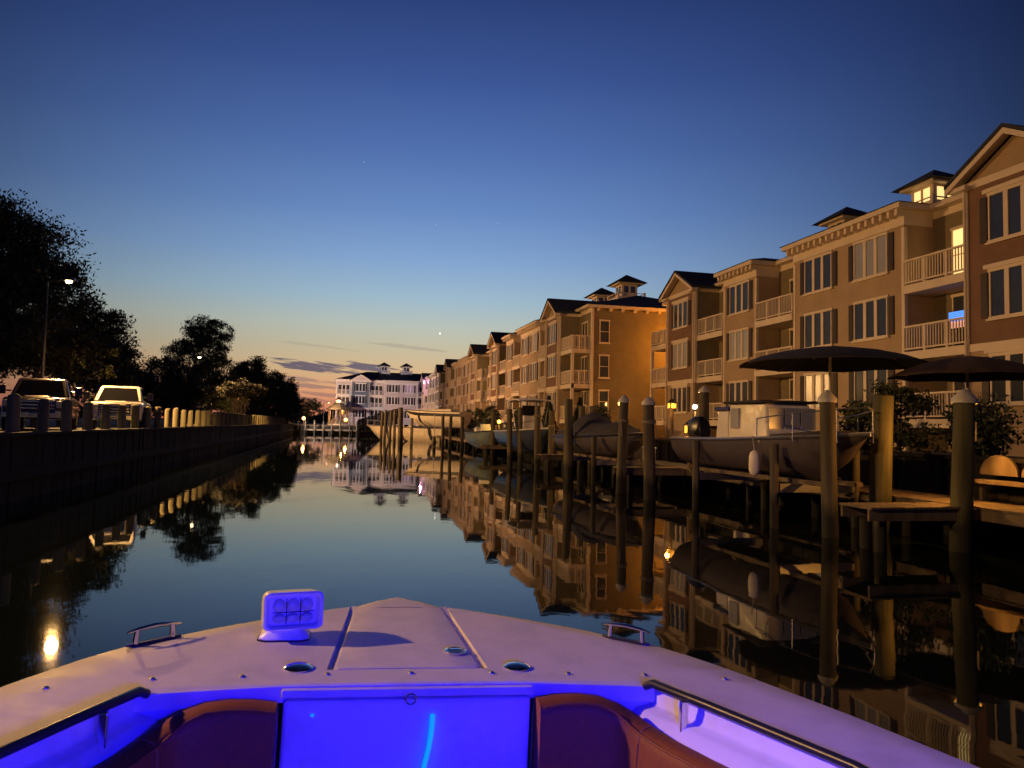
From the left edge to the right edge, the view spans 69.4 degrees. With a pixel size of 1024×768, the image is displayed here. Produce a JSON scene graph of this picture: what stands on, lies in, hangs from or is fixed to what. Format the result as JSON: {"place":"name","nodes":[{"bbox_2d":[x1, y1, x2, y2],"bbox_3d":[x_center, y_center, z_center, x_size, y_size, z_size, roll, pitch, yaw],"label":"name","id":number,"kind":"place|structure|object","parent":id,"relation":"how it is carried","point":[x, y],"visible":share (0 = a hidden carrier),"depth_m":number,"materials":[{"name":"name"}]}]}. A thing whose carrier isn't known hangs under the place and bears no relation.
{"place":"outdoors","nodes":[
{"label":"outdoors","id":0,"kind":"place"},
{"bbox_2d":[0,418,194,431],"bbox_3d":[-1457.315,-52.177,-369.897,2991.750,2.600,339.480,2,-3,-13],"label":"ground","id":1,"kind":"structure","parent":0,"point":[52,424],"depth_m":48.20,"materials":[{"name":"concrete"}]},
{"bbox_2d":[0,378,82,429],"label":"pickup truck","id":2,"kind":"object","parent":1,"relation":"on","point":[33,391],"visible":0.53,"depth_m":29.45,"materials":[{"name":"paint"}]},
{"bbox_2d":[0,188,105,384],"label":"leafy tree","id":3,"kind":"object","parent":1,"relation":"on","point":[29,268],"visible":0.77,"depth_m":43.73,"materials":[{"name":"green plant"}]},
{"bbox_2d":[34,277,75,427],"bbox_3d":[-21.214,-1.468,34.308,1.363,7.060,0.418,2,-3,-13],"label":"street lamp","id":4,"kind":"object","parent":1,"relation":"on","point":[68,280],"visible":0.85,"depth_m":34.24,"materials":[{"name":"metal"}]},
{"bbox_2d":[0,309,119,426],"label":"leafy tree","id":5,"kind":"object","parent":1,"relation":"on","point":[69,348],"visible":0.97,"depth_m":38.13,"materials":[{"name":"green plant"}]},
{"bbox_2d":[21,295,146,424],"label":"leafy tree","id":6,"kind":"object","parent":1,"relation":"on","point":[109,333],"visible":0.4,"depth_m":49.59,"materials":[{"name":"green plant"}]},
{"bbox_2d":[108,359,165,424],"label":"leafy tree","id":7,"kind":"object","parent":1,"relation":"on","point":[147,387],"visible":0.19,"depth_m":60.16,"materials":[{"name":"green plant"}]},
{"bbox_2d":[142,355,191,412],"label":"leafy tree","id":8,"kind":"object","parent":1,"relation":"on","point":[172,370],"visible":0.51,"depth_m":63.69,"materials":[{"name":"green plant"}]},
{"bbox_2d":[152,369,215,424],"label":"leafy tree","id":9,"kind":"object","parent":1,"relation":"on","point":[196,390],"visible":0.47,"depth_m":65.63,"materials":[{"name":"green plant"}]},
{"bbox_2d":[161,314,242,403],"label":"leafy tree","id":10,"kind":"object","parent":1,"relation":"on","point":[203,338],"visible":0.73,"depth_m":83.36,"materials":[{"name":"green plant"}]},
{"bbox_2d":[198,372,249,421],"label":"leafy tree","id":11,"kind":"object","parent":1,"relation":"on","point":[222,404],"visible":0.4,"depth_m":83.04,"materials":[{"name":"green plant"}]},
{"bbox_2d":[226,361,255,414],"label":"leafy tree","id":12,"kind":"object","parent":1,"relation":"on","point":[243,372],"visible":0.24,"depth_m":96.06,"materials":[{"name":"green plant"}]},
{"bbox_2d":[245,355,274,415],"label":"leafy tree","id":13,"kind":"object","parent":1,"relation":"on","point":[261,375],"visible":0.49,"depth_m":97.88,"materials":[{"name":"green plant"}]},
{"bbox_2d":[257,369,293,418],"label":"leafy tree","id":14,"kind":"object","parent":1,"relation":"on","point":[281,396],"visible":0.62,"depth_m":107.48,"materials":[{"name":"green plant"}]},
{"bbox_2d":[0,417,361,433],"bbox_3d":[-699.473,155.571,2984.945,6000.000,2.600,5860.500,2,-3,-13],"label":"ground","id":15,"kind":"structure","parent":0,"point":[309,424],"depth_m":137.75,"materials":[{"name":"soil"}]},
{"bbox_2d":[0,395,334,422],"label":"wood","id":16,"kind":"object","parent":15,"relation":"on","point":[317,419],"visible":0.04,"depth_m":291.32,"materials":[{"name":"plant"}]},
{"bbox_2d":[274,376,303,424],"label":"leafy tree","id":17,"kind":"object","parent":15,"relation":"on","point":[296,405],"visible":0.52,"depth_m":117.74,"materials":[{"name":"green plant"}]},
{"bbox_2d":[293,397,322,423],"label":"leafy tree","id":18,"kind":"object","parent":15,"relation":"on","point":[312,405],"visible":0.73,"depth_m":165.06,"materials":[{"name":"green plant"}]},
{"bbox_2d":[326,397,350,424],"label":"gazebo","id":19,"kind":"object","parent":15,"relation":"on","point":[338,405],"visible":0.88,"depth_m":144.06,"materials":[{"name":"wood"}]},
{"bbox_2d":[335,362,422,424],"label":"apartment building","id":20,"kind":"structure","parent":0,"point":[363,395],"depth_m":155.82,"materials":[{"name":"white"}]},
{"bbox_2d":[443,344,490,428],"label":"apartment building","id":21,"kind":"structure","parent":0,"point":[465,389],"depth_m":96.60,"materials":[{"name":"beige"}]},
{"bbox_2d":[0,433,1023,767],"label":"water","id":22,"kind":"structure","parent":0,"point":[918,637],"depth_m":11.37,"materials":[{"name":"blue liquid"}]},
{"bbox_2d":[0,423,293,504],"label":"timber bulkhead","id":23,"kind":"object","parent":22,"relation":"in","point":[34,463],"visible":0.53,"depth_m":25.16,"materials":[{"name":"wood"}]},
{"bbox_2d":[293,426,370,433],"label":"timber bulkhead","id":24,"kind":"object","parent":22,"relation":"in","point":[301,429],"visible":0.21,"depth_m":134.72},
{"bbox_2d":[357,409,397,436],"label":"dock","id":25,"kind":"object","parent":22,"relation":"in","point":[364,429],"visible":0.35,"depth_m":117.94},
{"bbox_2d":[398,407,402,444],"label":"piling","id":26,"kind":"object","parent":22,"relation":"in","point":[400,425],"visible":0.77,"depth_m":77.68,"materials":[{"name":"brown wood"}]},
{"bbox_2d":[367,419,452,441],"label":"moored boat","id":27,"kind":"object","parent":22,"relation":"on","point":[423,434],"visible":0.63,"depth_m":91.40,"materials":[{"name":"white plastic"}]},
{"bbox_2d":[410,418,460,443],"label":"boat lift","id":28,"kind":"object","parent":22,"relation":"in","point":[411,430],"visible":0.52,"depth_m":84.64,"materials":[{"name":"brown metal"}]},
{"bbox_2d":[404,409,471,427],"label":"motorboat","id":29,"kind":"object","parent":28,"relation":"on","point":[422,417],"visible":0.94,"depth_m":84.19,"materials":[{"name":"white plastic"}]},
{"bbox_2d":[436,435,498,453],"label":"long dock","id":30,"kind":"object","parent":22,"relation":"in","point":[455,438],"visible":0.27,"depth_m":75.06,"materials":[{"name":"brown wood"}]},
{"bbox_2d":[464,424,496,448],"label":"motorboat","id":31,"kind":"object","parent":22,"relation":"on","point":[478,436],"visible":0.66,"depth_m":56.03,"materials":[{"name":"white plastic"}]},
{"bbox_2d":[0,589,978,767],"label":"bowrider boat","id":32,"kind":"object","parent":22,"relation":"on","point":[297,678],"visible":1,"depth_m":2.28,"materials":[{"name":"white plastic"}]},
{"bbox_2d":[490,411,495,457],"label":"piling","id":33,"kind":"object","parent":22,"relation":"in","point":[492,435],"visible":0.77,"depth_m":51.10,"materials":[{"name":"brown wood"}]},
{"bbox_2d":[507,409,512,464],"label":"piling","id":34,"kind":"object","parent":22,"relation":"in","point":[509,438],"visible":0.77,"depth_m":42.24,"materials":[{"name":"brown wood"}]},
{"bbox_2d":[517,407,522,464],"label":"piling","id":35,"kind":"object","parent":22,"relation":"in","point":[520,442],"visible":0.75,"depth_m":42.32,"materials":[{"name":"brown wood"}]},
{"bbox_2d":[493,398,557,454],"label":"motorboat","id":36,"kind":"object","parent":22,"relation":"on","point":[527,433],"visible":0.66,"depth_m":43.67,"materials":[{"name":"white plastic"}]},
{"bbox_2d":[534,406,540,470],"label":"piling","id":37,"kind":"object","parent":22,"relation":"in","point":[537,415],"visible":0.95,"depth_m":36.82,"materials":[{"name":"brown wood"}]},
{"bbox_2d":[537,454,563,471],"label":"finger pier","id":38,"kind":"structure","parent":22,"relation":"in","point":[546,458],"depth_m":35.91,"materials":[{"name":"brown wood"}]},
{"bbox_2d":[548,411,554,469],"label":"piling","id":39,"kind":"object","parent":22,"relation":"in","point":[551,429],"visible":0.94,"depth_m":37.74,"materials":[{"name":"brown wood"}]},
{"bbox_2d":[564,399,573,479],"bbox_3d":[2.421,3.539,31.422,0.399,5.808,0.389,-2,-5,27],"label":"piling","id":40,"kind":"object","parent":22,"relation":"in","point":[568,427],"visible":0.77,"depth_m":31.37,"materials":[{"name":"brown wood"}]},
{"bbox_2d":[577,406,584,475],"bbox_3d":[3.124,3.796,33.722,0.336,5.587,0.328,3,-4,-18],"label":"piling","id":41,"kind":"object","parent":22,"relation":"in","point":[580,468],"visible":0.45,"depth_m":33.63,"materials":[{"name":"brown wood"}]},
{"bbox_2d":[563,437,642,484],"bbox_3d":[3.843,4.320,30.861,2.450,4.250,5.490,2,-3,-13],"label":"boat lift","id":42,"kind":"object","parent":22,"relation":"in","point":[594,459],"visible":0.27,"depth_m":28.97,"materials":[{"name":"wood"}]},
{"bbox_2d":[552,412,642,457],"bbox_3d":[3.862,2.232,31.209,2.390,2.175,8.401,2,-3,-13],"label":"motorboat","id":43,"kind":"object","parent":42,"relation":"on","point":[603,430],"visible":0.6,"depth_m":29.81,"materials":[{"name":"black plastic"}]},
{"bbox_2d":[616,395,629,492],"bbox_3d":[3.744,3.244,25.387,0.410,5.772,0.438,1,-4,27],"label":"piling","id":44,"kind":"object","parent":22,"relation":"in","point":[623,402],"visible":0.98,"depth_m":25.34,"materials":[{"name":"brown wood"}]},
{"bbox_2d":[641,396,656,500],"bbox_3d":[4.298,3.192,23.018,0.478,5.632,0.450,-2,-5,26],"label":"piling","id":45,"kind":"object","parent":22,"relation":"in","point":[648,403],"visible":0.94,"depth_m":22.97,"materials":[{"name":"brown wood"}]},
{"bbox_2d":[613,466,684,491],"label":"finger pier","id":46,"kind":"structure","parent":22,"relation":"in","point":[631,471],"depth_m":25.93,"materials":[{"name":"brown wood"}]},
{"bbox_2d":[698,385,710,486],"bbox_3d":[7.467,3.230,28.837,0.472,6.360,0.460,2,-4,-12],"label":"piling","id":47,"kind":"object","parent":22,"relation":"in","point":[704,391],"visible":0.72,"depth_m":28.84,"materials":[{"name":"brown wood"}]},
{"bbox_2d":[452,429,1023,542],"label":"timber bulkhead","id":48,"kind":"object","parent":22,"relation":"in","point":[924,472],"visible":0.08,"depth_m":18.17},
{"bbox_2d":[692,440,862,528],"bbox_3d":[6.612,3.676,19.048,2.350,4.320,5.760,2,-3,-13],"label":"boat lift","id":49,"kind":"object","parent":22,"relation":"in","point":[852,486],"visible":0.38,"depth_m":17.40,"materials":[{"name":"brown metal"}]},
{"bbox_2d":[669,400,873,479],"bbox_3d":[6.569,1.575,19.437,2.495,2.222,8.008,2,-3,-13],"label":"motorboat","id":50,"kind":"object","parent":49,"relation":"on","point":[749,432],"visible":0.91,"depth_m":18.37,"materials":[{"name":"white plastic"}]},
{"bbox_2d":[730,408,739,427],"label":"enclosure window","id":51,"kind":"structure","parent":50,"relation":"in","point":[734,412],"depth_m":19.54,"materials":[{"name":"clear glass"}]},
{"bbox_2d":[768,407,783,428],"bbox_3d":[6.519,0.850,18.272,0.400,0.530,0.060,2,-3,-13],"label":"enclosure window","id":52,"kind":"structure","parent":50,"relation":"in","point":[777,422],"depth_m":18.24,"materials":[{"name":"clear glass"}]},
{"bbox_2d":[784,408,799,429],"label":"enclosure window","id":53,"kind":"structure","parent":50,"relation":"in","point":[796,417],"depth_m":18.35,"materials":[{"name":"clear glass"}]},
{"bbox_2d":[800,408,815,429],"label":"enclosure window","id":54,"kind":"structure","parent":50,"relation":"in","point":[807,420],"depth_m":18.44,"materials":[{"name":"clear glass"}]},
{"bbox_2d":[532,448,1023,535],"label":"long dock","id":55,"kind":"object","parent":22,"relation":"in","point":[1005,513],"visible":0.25,"depth_m":16.57,"materials":[{"name":"brown wood"}]},
{"bbox_2d":[739,346,927,479],"bbox_3d":[9.213,0.835,21.419,4.973,3.879,4.973,4,-4,-36],"label":"patio umbrella","id":56,"kind":"object","parent":55,"relation":"on","point":[829,359],"visible":0.93,"depth_m":22.22,"materials":[{"name":"fabric"}]},
{"bbox_2d":[974,455,1023,499],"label":"dock bench","id":57,"kind":"object","parent":55,"relation":"on","point":[1000,465],"visible":0.81,"depth_m":15.36,"materials":[{"name":"brown wood"}]},
{"bbox_2d":[817,390,838,538],"bbox_3d":[6.732,2.878,15.661,0.391,5.535,0.401,3,-5,-30],"label":"piling","id":58,"kind":"object","parent":22,"relation":"in","point":[826,400],"visible":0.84,"depth_m":15.63,"materials":[{"name":"brown wood"}]},
{"bbox_2d":[869,395,893,534],"bbox_3d":[8.143,2.982,16.412,0.622,5.490,0.471,-1,-4,31],"label":"piling","id":59,"kind":"object","parent":22,"relation":"in","point":[881,464],"visible":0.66,"depth_m":16.30,"materials":[{"name":"brown wood"}]},
{"bbox_2d":[839,502,975,552],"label":"finger pier","id":60,"kind":"structure","parent":22,"relation":"in","point":[880,514],"depth_m":13.98,"materials":[{"name":"brown wood"}]},
{"bbox_2d":[949,389,978,552],"bbox_3d":[8.627,2.847,14.201,0.460,5.519,0.472,4,-3,-15],"label":"piling","id":61,"kind":"object","parent":22,"relation":"in","point":[964,401],"visible":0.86,"depth_m":14.12,"materials":[{"name":"brown wood"}]},
{"bbox_2d":[0,0,1023,421],"label":"sky","id":62,"kind":"structure","parent":0,"point":[345,186],"materials":[{"name":"blue"}]},
{"bbox_2d":[486,275,667,437],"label":"apartment building","id":63,"kind":"structure","parent":0,"point":[596,351],"depth_m":55.97,"materials":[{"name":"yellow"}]},
{"bbox_2d":[530,361,537,382],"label":"window","id":64,"kind":"structure","parent":63,"relation":"in","point":[533,366],"depth_m":64.29,"materials":[{"name":"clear glass"}]},
{"bbox_2d":[530,332,538,353],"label":"window","id":65,"kind":"structure","parent":63,"relation":"in","point":[534,341],"depth_m":64.68,"materials":[{"name":"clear glass"}]},
{"bbox_2d":[547,353,556,378],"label":"window","id":66,"kind":"structure","parent":63,"relation":"in","point":[552,358],"depth_m":58.03,"materials":[{"name":"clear glass"}]},
{"bbox_2d":[547,320,556,346],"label":"window","id":67,"kind":"structure","parent":63,"relation":"in","point":[552,328],"depth_m":58.33,"materials":[{"name":"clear glass"}]},
{"bbox_2d":[598,389,608,412],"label":"window","id":68,"kind":"structure","parent":63,"relation":"in","point":[603,398],"depth_m":54.09,"materials":[{"name":"clear glass"}]},
{"bbox_2d":[598,354,609,378],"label":"window","id":69,"kind":"structure","parent":63,"relation":"in","point":[603,358],"depth_m":54.21,"materials":[{"name":"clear glass"}]},
{"bbox_2d":[598,319,610,343],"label":"window","id":70,"kind":"structure","parent":63,"relation":"in","point":[604,336],"depth_m":54.37,"materials":[{"name":"clear glass"}]},
{"bbox_2d":[650,123,1023,456],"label":"apartment building","id":71,"kind":"structure","parent":0,"point":[902,277],"depth_m":30.48,"materials":[{"name":"beige"}]},
{"bbox_2d":[670,383,689,413],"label":"window","id":72,"kind":"structure","parent":71,"relation":"in","point":[681,394],"depth_m":46.50,"materials":[{"name":"clear glass"}]},
{"bbox_2d":[671,337,690,369],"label":"window","id":73,"kind":"structure","parent":71,"relation":"in","point":[680,353],"depth_m":46.93,"materials":[{"name":"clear glass"}]},
{"bbox_2d":[671,296,690,330],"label":"window","id":74,"kind":"structure","parent":71,"relation":"in","point":[681,308],"depth_m":47.05,"materials":[{"name":"clear glass"}]},
{"bbox_2d":[726,379,751,406],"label":"window","id":75,"kind":"structure","parent":71,"relation":"in","point":[740,390],"depth_m":40.41,"materials":[{"name":"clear glass"}]},
{"bbox_2d":[726,327,752,361],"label":"window","id":76,"kind":"structure","parent":71,"relation":"in","point":[739,345],"depth_m":40.48,"materials":[{"name":"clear glass"}]},
{"bbox_2d":[726,279,752,316],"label":"window","id":77,"kind":"structure","parent":71,"relation":"in","point":[739,295],"depth_m":40.63,"materials":[{"name":"clear glass"}]},
{"bbox_2d":[800,250,836,296],"bbox_3d":[14.053,-5.049,34.013,0.140,1.752,2.660,2,-3,-13],"label":"window","id":78,"kind":"structure","parent":71,"relation":"in","point":[818,274],"depth_m":33.96,"materials":[{"name":"clear glass"}]},
{"bbox_2d":[800,372,837,409],"bbox_3d":[13.931,0.341,33.707,0.140,1.752,2.660,2,-3,-13],"label":"window","id":79,"kind":"structure","parent":71,"relation":"in","point":[812,385],"depth_m":33.85,"materials":[{"name":"clear glass"}]},
{"bbox_2d":[800,307,837,348],"bbox_3d":[13.995,-2.484,33.867,0.140,1.752,2.660,2,-3,-13],"label":"window","id":80,"kind":"structure","parent":71,"relation":"in","point":[818,328],"depth_m":33.78,"materials":[{"name":"clear glass"}]},
{"bbox_2d":[848,231,893,283],"bbox_3d":[14.837,-5.221,30.668,0.140,1.752,2.660,2,-3,-13],"label":"window","id":81,"kind":"structure","parent":71,"relation":"in","point":[871,257],"depth_m":30.60,"materials":[{"name":"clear glass"}]},
{"bbox_2d":[848,294,894,343],"bbox_3d":[14.779,-2.656,30.522,0.140,1.752,2.660,2,-3,-13],"label":"window","id":82,"kind":"structure","parent":71,"relation":"in","point":[867,320],"depth_m":30.45,"materials":[{"name":"white glass"}]},
{"bbox_2d":[849,370,894,406],"bbox_3d":[14.715,0.169,30.362,0.140,1.752,2.660,2,-3,-13],"label":"window","id":83,"kind":"structure","parent":71,"relation":"in","point":[860,380],"depth_m":30.63,"materials":[{"name":"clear glass"}]},
{"bbox_2d":[948,310,963,329],"bbox_3d":[16.465,-2.381,27.170,0.075,0.660,1.040,2,-3,-13],"label":"television","id":84,"kind":"object","parent":71,"relation":"attached to","point":[956,314],"visible":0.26,"depth_m":27.29,"materials":[{"name":"blue plastic"}]},
{"bbox_2d":[950,224,962,273],"bbox_3d":[16.928,-4.893,27.588,0.140,2.202,1.474,2,-3,-13],"label":"door","id":85,"kind":"structure","parent":71,"relation":"in","point":[956,232],"depth_m":28.02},
{"bbox_2d":[951,292,963,345],"bbox_3d":[16.870,-2.327,27.442,0.140,2.202,1.474,2,-3,-13],"label":"window","id":86,"kind":"structure","parent":71,"relation":"in","point":[957,299],"depth_m":27.86,"materials":[{"name":"glass"}]},
{"bbox_2d":[979,176,1023,245],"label":"window","id":87,"kind":"structure","parent":71,"relation":"in","point":[1001,215],"depth_m":24.26,"materials":[{"name":"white glass"}]},
{"bbox_2d":[980,256,1023,321],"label":"window","id":88,"kind":"structure","parent":71,"relation":"in","point":[1002,291],"depth_m":24.14,"materials":[{"name":"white glass"}]},
{"bbox_2d":[982,345,1023,405],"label":"window","id":89,"kind":"structure","parent":71,"relation":"in","point":[1015,389],"depth_m":23.86,"materials":[{"name":"clear glass"}]},
{"bbox_2d":[655,437,1023,458],"bbox_3d":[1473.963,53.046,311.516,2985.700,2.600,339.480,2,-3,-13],"label":"ground","id":90,"kind":"structure","parent":0,"point":[947,453],"depth_m":25.69,"materials":[{"name":"soil"}]},
{"bbox_2d":[420,364,445,408],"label":"apartment building","id":91,"kind":"structure","parent":90,"relation":"on","point":[432,397],"depth_m":131.94,"materials":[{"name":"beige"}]},
{"bbox_2d":[481,404,501,429],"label":"garden shrub","id":92,"kind":"object","parent":90,"relation":"on","point":[489,409],"visible":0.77,"depth_m":72.77,"materials":[{"name":"green plant"}]},
{"bbox_2d":[541,396,558,431],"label":"conifer","id":93,"kind":"object","parent":90,"relation":"on","point":[550,407],"visible":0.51,"depth_m":53.09,"materials":[{"name":"green plant"}]},
{"bbox_2d":[667,399,677,439],"bbox_3d":[7.151,1.647,33.063,0.450,1.986,0.450,2,-3,-13],"label":"lamp post","id":94,"kind":"object","parent":90,"relation":"on","point":[671,405],"visible":0.96,"depth_m":33.01,"materials":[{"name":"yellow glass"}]},
{"bbox_2d":[838,399,908,449],"bbox_3d":[10.118,1.258,20.897,1.960,1.799,1.965,2,-3,-13],"label":"garden shrub","id":95,"kind":"object","parent":90,"relation":"on","point":[851,423],"visible":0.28,"depth_m":20.73,"materials":[{"name":"green plant"}]},
{"bbox_2d":[847,379,946,453],"bbox_3d":[10.506,0.978,19.950,2.106,2.263,2.245,2,-3,-13],"label":"garden shrub","id":96,"kind":"object","parent":90,"relation":"on","point":[915,402],"visible":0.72,"depth_m":19.64,"materials":[{"name":"green plant"}]},
{"bbox_2d":[887,356,1023,390],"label":"patio umbrella","id":97,"kind":"object","parent":90,"relation":"on","point":[967,369],"visible":0.88,"depth_m":18.57,"materials":[{"name":"brown fabric"}]},
{"bbox_2d":[939,393,1023,457],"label":"garden shrub","id":98,"kind":"object","parent":90,"relation":"on","point":[992,433],"visible":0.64,"depth_m":16.95,"materials":[{"name":"green plant"}]},
{"label":"grass verge","id":99,"kind":"structure","parent":0,"visible":0},
{"bbox_2d":[5,393,20,431],"bbox_3d":[-13.274,0.836,19.679,0.332,1.162,0.332,1,-3,19],"label":"fence post","id":100,"kind":"object","parent":99,"relation":"on","point":[13,413],"visible":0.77,"depth_m":19.56,"materials":[{"name":"brown wood"}]},
{"bbox_2d":[36,398,49,430],"bbox_3d":[-13.730,0.970,21.661,0.314,1.098,0.314,0,-3,20],"label":"fence post","id":101,"kind":"object","parent":99,"relation":"on","point":[43,412],"visible":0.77,"depth_m":21.55,"materials":[{"name":"grey wood"}]},
{"bbox_2d":[60,399,72,429],"bbox_3d":[-14.236,1.049,23.628,0.326,1.140,0.326,2,-4,-14],"label":"fence post","id":102,"kind":"object","parent":99,"relation":"on","point":[66,415],"visible":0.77,"depth_m":23.51,"materials":[{"name":"brown wood"}]},
{"bbox_2d":[82,402,92,429],"bbox_3d":[-14.688,1.165,25.600,0.317,1.111,0.318,1,-3,2],"label":"fence post","id":103,"kind":"object","parent":99,"relation":"on","point":[87,421],"visible":0.77,"depth_m":25.49,"materials":[{"name":"brown wood"}]},
{"bbox_2d":[101,404,110,428],"bbox_3d":[-15.145,1.279,27.576,0.311,1.088,0.311,0,-3,12],"label":"fence post","id":104,"kind":"object","parent":99,"relation":"on","point":[105,416],"visible":0.77,"depth_m":27.46,"materials":[{"name":"brown wood"}]},
{"bbox_2d":[85,385,152,428],"bbox_3d":[-18.233,1.123,34.537,2.756,2.007,5.964,3,-4,-22],"label":"pickup truck","id":105,"kind":"object","parent":99,"relation":"on","point":[114,397],"visible":0.61,"depth_m":33.20,"materials":[{"name":"white paint"}]},
{"bbox_2d":[117,404,126,428],"bbox_3d":[-15.591,1.368,29.561,0.318,1.115,0.319,2,-4,-14],"label":"fence post","id":106,"kind":"object","parent":99,"relation":"on","point":[122,410],"visible":0.77,"depth_m":29.45,"materials":[{"name":"brown wood"}]},
{"bbox_2d":[131,404,139,427],"bbox_3d":[-16.065,1.445,31.525,0.332,1.161,0.332,0,-3,15],"label":"fence post","id":107,"kind":"object","parent":99,"relation":"on","point":[135,408],"visible":0.77,"depth_m":31.40,"materials":[{"name":"brown wood"}]},
{"bbox_2d":[215,378,268,413],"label":"crape myrtle","id":108,"kind":"object","parent":99,"relation":"on","point":[233,389],"visible":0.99,"depth_m":71.50,"materials":[{"name":"green plant"}]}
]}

